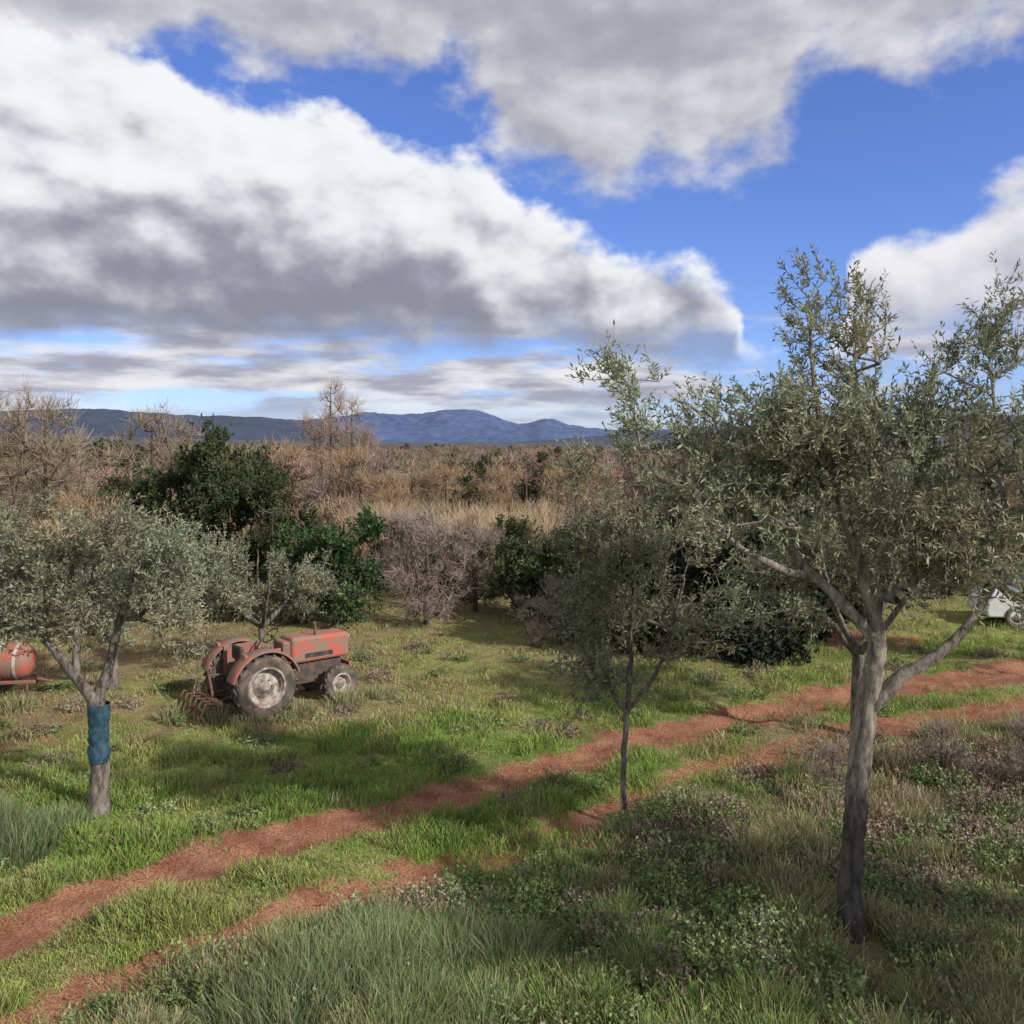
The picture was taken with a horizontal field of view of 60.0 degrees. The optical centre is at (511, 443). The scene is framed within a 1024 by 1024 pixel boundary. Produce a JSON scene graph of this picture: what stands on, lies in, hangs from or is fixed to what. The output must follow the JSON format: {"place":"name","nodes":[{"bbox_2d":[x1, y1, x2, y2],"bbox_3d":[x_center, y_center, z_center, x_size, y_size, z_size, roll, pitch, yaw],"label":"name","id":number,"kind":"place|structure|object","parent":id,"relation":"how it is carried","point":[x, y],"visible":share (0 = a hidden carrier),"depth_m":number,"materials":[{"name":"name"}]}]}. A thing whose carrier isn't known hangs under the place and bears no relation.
{"place":"outdoors","nodes":[
{"label":"outdoors","id":0,"kind":"place"},
{"bbox_2d":[285,409,717,442],"bbox_3d":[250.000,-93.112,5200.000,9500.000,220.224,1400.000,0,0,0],"label":"mountain","id":1,"kind":"structure","parent":0,"point":[456,425],"depth_m":4798.51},
{"bbox_2d":[0,408,1022,443],"bbox_3d":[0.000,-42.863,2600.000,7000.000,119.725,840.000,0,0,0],"label":"hill","id":2,"kind":"structure","parent":0,"point":[100,421],"depth_m":2401.92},
{"bbox_2d":[0,572,1023,1023],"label":"grass","id":3,"kind":"structure","parent":0,"point":[110,918],"depth_m":11.00,"materials":[{"name":"green plant"}]},
{"bbox_2d":[0,447,1023,1023],"bbox_3d":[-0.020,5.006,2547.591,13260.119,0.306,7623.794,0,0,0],"label":"ground","id":4,"kind":"structure","parent":0,"point":[40,921],"depth_m":14.54,"materials":[{"name":"soil"}]},
{"bbox_2d":[0,510,35,653],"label":"olive tree","id":5,"kind":"object","parent":4,"relation":"on","point":[9,618],"visible":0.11,"depth_m":16.51,"materials":[{"name":"green plant"}]},
{"bbox_2d":[0,463,42,533],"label":"bare tree","id":6,"kind":"object","parent":4,"relation":"on","point":[15,510],"visible":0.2,"depth_m":28.00,"materials":[{"name":"brown plant"}]},
{"bbox_2d":[0,386,51,530],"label":"bare tree","id":7,"kind":"object","parent":4,"relation":"on","point":[16,482],"visible":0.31,"depth_m":31.31,"materials":[{"name":"brown plant"}]},
{"bbox_2d":[0,639,53,697],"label":"crop sprayer","id":8,"kind":"object","parent":4,"relation":"on","point":[19,665],"visible":0.97,"depth_m":17.03,"materials":[{"name":"red paint"}]},
{"bbox_2d":[0,785,95,870],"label":"tall grass","id":9,"kind":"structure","parent":4,"relation":"on","point":[28,828],"depth_m":11.16,"materials":[{"name":"green plant"}]},
{"bbox_2d":[0,372,105,550],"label":"bare tree","id":10,"kind":"object","parent":4,"relation":"on","point":[45,448],"visible":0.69,"depth_m":29.56,"materials":[{"name":"brown plant"}]},
{"bbox_2d":[3,529,122,641],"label":"tree","id":11,"kind":"object","parent":4,"relation":"on","point":[64,563],"visible":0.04,"depth_m":22.84,"materials":[{"name":"green plant"}]},
{"bbox_2d":[25,482,129,592],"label":"bare tree","id":12,"kind":"object","parent":4,"relation":"on","point":[101,510],"visible":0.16,"depth_m":25.64,"materials":[{"name":"brown plant"}]},
{"bbox_2d":[0,484,222,818],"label":"olive tree","id":13,"kind":"object","parent":4,"relation":"on","point":[165,574],"visible":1,"depth_m":11.78,"materials":[{"name":"green plant"}]},
{"bbox_2d":[60,472,168,597],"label":"bare tree","id":14,"kind":"object","parent":4,"relation":"on","point":[107,493],"visible":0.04,"depth_m":27.66,"materials":[{"name":"brown plant"}]},
{"bbox_2d":[44,531,209,689],"bbox_3d":[-7.778,3.258,17.872,3.206,3.614,3.857,0,0,-25],"label":"olive tree","id":15,"kind":"object","parent":4,"relation":"on","point":[106,631],"visible":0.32,"depth_m":17.09,"materials":[{"name":"green plant"}]},
{"bbox_2d":[81,395,204,548],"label":"bare tree","id":16,"kind":"object","parent":4,"relation":"on","point":[127,451],"visible":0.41,"depth_m":31.93,"materials":[{"name":"brown plant"}]},
{"bbox_2d":[97,453,219,610],"bbox_3d":[-10.459,2.668,26.984,4.438,5.436,3.831,0,0,21],"label":"evergreen tree","id":17,"kind":"object","parent":4,"relation":"on","point":[135,486],"visible":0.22,"depth_m":26.71,"materials":[{"name":"green plant"}]},
{"bbox_2d":[122,412,275,623],"bbox_3d":[-8.943,2.294,26.057,4.507,6.396,5.222,0,0,0],"label":"evergreen tree","id":18,"kind":"object","parent":4,"relation":"on","point":[206,479],"visible":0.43,"depth_m":25.28,"materials":[{"name":"green plant"}]},
{"bbox_2d":[0,681,399,730],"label":"dry grass","id":19,"kind":"structure","parent":4,"relation":"on","point":[169,712],"depth_m":16.40,"materials":[{"name":"green plant"}]},
{"bbox_2d":[169,436,255,547],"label":"bare tree","id":20,"kind":"object","parent":4,"relation":"on","point":[223,509],"visible":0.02,"depth_m":38.02,"materials":[{"name":"brown plant"}]},
{"bbox_2d":[183,523,343,646],"bbox_3d":[-5.625,3.426,19.584,3.592,3.366,2.986,0,0,0],"label":"olive tree","id":21,"kind":"object","parent":4,"relation":"on","point":[223,578],"visible":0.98,"depth_m":19.71,"materials":[{"name":"green plant"}]},
{"bbox_2d":[208,440,325,611],"bbox_3d":[-7.371,2.570,26.247,3.831,5.436,4.438,0,0,8],"label":"evergreen tree","id":22,"kind":"object","parent":4,"relation":"on","point":[266,497],"visible":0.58,"depth_m":25.63,"materials":[{"name":"green plant"}]},
{"bbox_2d":[177,621,358,726],"bbox_3d":[-4.608,4.274,17.037,3.228,1.577,1.600,0,0,-40],"label":"tractor","id":23,"kind":"object","parent":4,"relation":"on","point":[245,677],"visible":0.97,"depth_m":16.84,"materials":[{"name":"metal"}]},
{"bbox_2d":[254,430,315,543],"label":"bare tree","id":24,"kind":"object","parent":4,"relation":"on","point":[292,454],"visible":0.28,"depth_m":41.47,"materials":[{"name":"brown plant"}]},
{"bbox_2d":[241,518,329,623],"bbox_3d":[-5.997,3.697,24.783,2.420,3.183,2.221,0,0,26],"label":"evergreen shrub","id":25,"kind":"object","parent":4,"relation":"on","point":[290,537],"visible":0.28,"depth_m":24.55,"materials":[{"name":"green plant"}]},
{"bbox_2d":[289,374,360,504],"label":"bare tree","id":26,"kind":"object","parent":4,"relation":"on","point":[329,426],"visible":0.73,"depth_m":44.62,"materials":[{"name":"brown plant"}]},
{"bbox_2d":[113,886,569,1023],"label":"tall grass","id":27,"kind":"structure","parent":4,"relation":"on","point":[343,968],"depth_m":7.93,"materials":[{"name":"green plant"}]},
{"bbox_2d":[299,501,395,628],"bbox_3d":[-4.405,3.432,24.207,2.848,3.745,2.612,0,0,-39],"label":"evergreen shrub","id":28,"kind":"object","parent":4,"relation":"on","point":[356,572],"visible":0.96,"depth_m":23.88,"materials":[{"name":"green plant"}]},
{"bbox_2d":[316,392,384,499],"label":"bare tree","id":29,"kind":"object","parent":4,"relation":"on","point":[346,443],"visible":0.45,"depth_m":45.85,"materials":[{"name":"brown plant"}]},
{"bbox_2d":[310,440,402,536],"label":"bare tree","id":30,"kind":"object","parent":4,"relation":"on","point":[343,468],"visible":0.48,"depth_m":40.10,"materials":[{"name":"brown plant"}]},
{"bbox_2d":[343,465,421,520],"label":"bare tree","id":31,"kind":"object","parent":4,"relation":"on","point":[393,490],"visible":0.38,"depth_m":36.52,"materials":[{"name":"brown plant"}]},
{"bbox_2d":[368,497,447,595],"bbox_3d":[-3.313,3.461,28.835,3.105,3.410,2.687,0,0,-16],"label":"bare shrub","id":32,"kind":"object","parent":4,"relation":"on","point":[394,522],"visible":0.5,"depth_m":28.75,"materials":[{"name":"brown plant"}]},
{"bbox_2d":[367,511,448,584],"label":"bare shrub","id":33,"kind":"object","parent":4,"relation":"on","point":[377,548],"visible":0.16,"depth_m":30.86,"materials":[{"name":"brown plant"}]},
{"bbox_2d":[384,505,476,631],"bbox_3d":[-2.208,3.489,25.039,2.828,3.589,3.269,0,0,0],"label":"bare shrub","id":34,"kind":"object","parent":4,"relation":"on","point":[427,604],"visible":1,"depth_m":24.57,"materials":[{"name":"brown plant"}]},
{"bbox_2d":[409,458,475,524],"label":"bare tree","id":35,"kind":"object","parent":4,"relation":"on","point":[435,478],"visible":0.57,"depth_m":42.98,"materials":[{"name":"brown plant"}]},
{"bbox_2d":[326,494,588,578],"bbox_3d":[-1.999,3.595,35.227,10.649,3.069,8.744,0,0,0],"label":"reed bed","id":36,"kind":"object","parent":4,"relation":"on","point":[490,519],"visible":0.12,"depth_m":33.47,"materials":[{"name":"beige plant"}]},
{"bbox_2d":[430,526,504,602],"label":"bare shrub","id":37,"kind":"object","parent":4,"relation":"on","point":[488,564],"visible":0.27,"depth_m":28.23,"materials":[{"name":"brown plant"}]},
{"bbox_2d":[438,503,496,578],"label":"bare shrub","id":38,"kind":"object","parent":4,"relation":"on","point":[471,517],"visible":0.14,"depth_m":30.99,"materials":[{"name":"brown plant"}]},
{"bbox_2d":[429,519,509,612],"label":"bare shrub","id":39,"kind":"object","parent":4,"relation":"on","point":[489,540],"visible":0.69,"depth_m":26.46,"materials":[{"name":"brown plant"}]},
{"bbox_2d":[443,451,496,509],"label":"evergreen tree","id":40,"kind":"object","parent":4,"relation":"on","point":[480,465],"visible":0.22,"depth_m":55.75,"materials":[{"name":"green plant"}]},
{"bbox_2d":[463,462,527,517],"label":"bare tree","id":41,"kind":"object","parent":4,"relation":"on","point":[505,498],"visible":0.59,"depth_m":43.53,"materials":[{"name":"brown plant"}]},
{"bbox_2d":[0,639,1023,1023],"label":"weeds","id":42,"kind":"object","parent":4,"relation":"on","point":[666,881],"visible":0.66,"depth_m":9.81,"materials":[{"name":"green plant"}]},
{"bbox_2d":[0,424,1023,560],"bbox_3d":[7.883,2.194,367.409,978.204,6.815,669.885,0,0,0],"label":"distant woods","id":43,"kind":"object","parent":4,"relation":"on","point":[403,459],"visible":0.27,"depth_m":49.58,"materials":[{"name":"brown plant"}]},
{"bbox_2d":[484,513,551,574],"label":"evergreen shrub","id":44,"kind":"object","parent":4,"relation":"on","point":[513,527],"visible":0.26,"depth_m":30.91,"materials":[{"name":"green plant"}]},
{"bbox_2d":[477,532,564,621],"bbox_3d":[0.480,3.936,25.475,2.982,2.946,2.872,0,0,0],"label":"evergreen shrub","id":45,"kind":"object","parent":4,"relation":"on","point":[521,579],"visible":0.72,"depth_m":24.91,"materials":[{"name":"green plant"}]},
{"bbox_2d":[511,591,558,646],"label":"bare shrub","id":46,"kind":"object","parent":4,"relation":"on","point":[534,631],"visible":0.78,"depth_m":21.93,"materials":[{"name":"brown plant"}]},
{"bbox_2d":[512,459,568,526],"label":"evergreen tree","id":47,"kind":"object","parent":4,"relation":"on","point":[534,488],"visible":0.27,"depth_m":49.58,"materials":[{"name":"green plant"}]},
{"bbox_2d":[518,490,570,558],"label":"bare shrub","id":48,"kind":"object","parent":4,"relation":"on","point":[541,507],"visible":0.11,"depth_m":35.66,"materials":[{"name":"brown plant"}]},
{"bbox_2d":[532,574,579,645],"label":"bare shrub","id":49,"kind":"object","parent":4,"relation":"on","point":[555,616],"visible":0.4,"depth_m":22.19,"materials":[{"name":"brown plant"}]},
{"bbox_2d":[525,520,590,565],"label":"evergreen shrub","id":50,"kind":"object","parent":4,"relation":"on","point":[556,540],"visible":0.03,"depth_m":28.70,"materials":[{"name":"green plant"}]},
{"bbox_2d":[538,465,596,525],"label":"bare tree","id":51,"kind":"object","parent":4,"relation":"on","point":[562,474],"visible":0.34,"depth_m":42.03,"materials":[{"name":"brown plant"}]},
{"bbox_2d":[552,505,600,546],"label":"bare shrub","id":52,"kind":"object","parent":4,"relation":"on","point":[565,513],"visible":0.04,"depth_m":29.71,"materials":[{"name":"brown plant"}]},
{"bbox_2d":[529,521,627,621],"bbox_3d":[2.239,3.711,24.721,3.302,3.388,3.430,0,0,33],"label":"evergreen shrub","id":53,"kind":"object","parent":4,"relation":"on","point":[556,560],"visible":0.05,"depth_m":24.52,"materials":[{"name":"green plant"}]},
{"bbox_2d":[543,510,653,634],"bbox_3d":[2.421,3.645,23.766,3.590,3.683,3.728,0,0,-25],"label":"evergreen shrub","id":54,"kind":"object","parent":4,"relation":"on","point":[556,576],"visible":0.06,"depth_m":23.08,"materials":[{"name":"green plant"}]},
{"bbox_2d":[572,462,632,514],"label":"bare tree","id":55,"kind":"object","parent":4,"relation":"on","point":[599,483],"visible":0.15,"depth_m":42.86,"materials":[{"name":"brown plant"}]},
{"bbox_2d":[579,495,627,520],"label":"bare shrub","id":56,"kind":"object","parent":4,"relation":"on","point":[599,507],"visible":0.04,"depth_m":34.10,"materials":[{"name":"brown plant"}]},
{"bbox_2d":[563,511,718,659],"bbox_3d":[3.121,3.565,21.359,3.733,3.830,3.877,0,0,41],"label":"tree","id":57,"kind":"object","parent":4,"relation":"on","point":[687,592],"visible":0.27,"depth_m":20.68,"materials":[{"name":"green plant"}]},
{"bbox_2d":[507,422,781,820],"bbox_3d":[1.711,2.393,11.709,3.560,5.467,1.943,0,0,0],"label":"olive tree","id":58,"kind":"object","parent":4,"relation":"on","point":[600,658],"visible":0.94,"depth_m":11.68,"materials":[{"name":"green plant"}]},
{"bbox_2d":[637,501,723,651],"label":"evergreen tree","id":59,"kind":"object","parent":4,"relation":"on","point":[677,569],"visible":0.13,"depth_m":21.17,"materials":[{"name":"green plant"}]},
{"bbox_2d":[669,454,847,667],"bbox_3d":[5.451,2.751,19.986,3.873,5.269,3.470,0,0,30],"label":"evergreen tree","id":60,"kind":"object","parent":4,"relation":"on","point":[758,649],"visible":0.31,"depth_m":19.77,"materials":[{"name":"green plant"}]},
{"bbox_2d":[757,461,829,534],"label":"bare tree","id":61,"kind":"object","parent":4,"relation":"on","point":[815,488],"visible":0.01,"depth_m":33.21,"materials":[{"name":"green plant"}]},
{"bbox_2d":[565,240,1023,943],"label":"olive tree","id":62,"kind":"object","parent":4,"relation":"on","point":[851,434],"visible":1,"depth_m":8.82,"materials":[{"name":"green plant"}]},
{"bbox_2d":[761,485,868,641],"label":"evergreen tree","id":63,"kind":"object","parent":4,"relation":"on","point":[826,633],"visible":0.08,"depth_m":22.30,"materials":[{"name":"green plant"}]},
{"bbox_2d":[802,734,849,789],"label":"bare shrub","id":64,"kind":"object","parent":4,"relation":"on","point":[832,756],"visible":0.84,"depth_m":12.66,"materials":[{"name":"brown plant"}]},
{"bbox_2d":[710,444,1022,733],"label":"olive tree","id":65,"kind":"object","parent":4,"relation":"on","point":[806,603],"visible":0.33,"depth_m":15.13,"materials":[{"name":"green plant"}]},
{"bbox_2d":[807,504,927,623],"bbox_3d":[9.614,3.583,25.173,3.733,3.830,3.877,0,0,-25],"label":"evergreen shrub","id":66,"kind":"object","parent":4,"relation":"on","point":[858,606],"visible":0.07,"depth_m":24.43,"materials":[{"name":"green plant"}]},
{"bbox_2d":[899,519,990,599],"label":"evergreen shrub","id":67,"kind":"object","parent":4,"relation":"on","point":[949,594],"visible":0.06,"depth_m":28.15,"materials":[{"name":"green plant"}]},
{"bbox_2d":[916,714,973,776],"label":"bare shrub","id":68,"kind":"object","parent":4,"relation":"on","point":[941,751],"visible":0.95,"depth_m":13.19,"materials":[{"name":"brown plant"}]},
{"bbox_2d":[965,573,1023,627],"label":"parked car","id":69,"kind":"object","parent":4,"relation":"on","point":[995,607],"visible":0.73,"depth_m":24.03,"materials":[{"name":"white metal"}]},
{"bbox_2d":[995,713,1023,780],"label":"bare shrub","id":70,"kind":"object","parent":4,"relation":"on","point":[1018,771],"visible":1,"depth_m":12.69,"materials":[{"name":"brown plant"}]},
{"bbox_2d":[997,459,1023,565],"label":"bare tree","id":71,"kind":"object","parent":4,"relation":"on","point":[1010,497],"visible":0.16,"depth_m":29.38,"materials":[{"name":"brown plant"}]},
{"bbox_2d":[1000,456,1023,576],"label":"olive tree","id":72,"kind":"object","parent":4,"relation":"on","point":[1011,555],"visible":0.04,"depth_m":20.07,"materials":[{"name":"green plant"}]},
{"bbox_2d":[0,433,1023,446],"bbox_3d":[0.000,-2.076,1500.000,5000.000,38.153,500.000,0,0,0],"label":"hill","id":73,"kind":"structure","parent":0,"point":[135,440],"depth_m":1412.54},
{"bbox_2d":[0,0,1023,430],"label":"sky","id":74,"kind":"structure","parent":0,"point":[217,207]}
]}

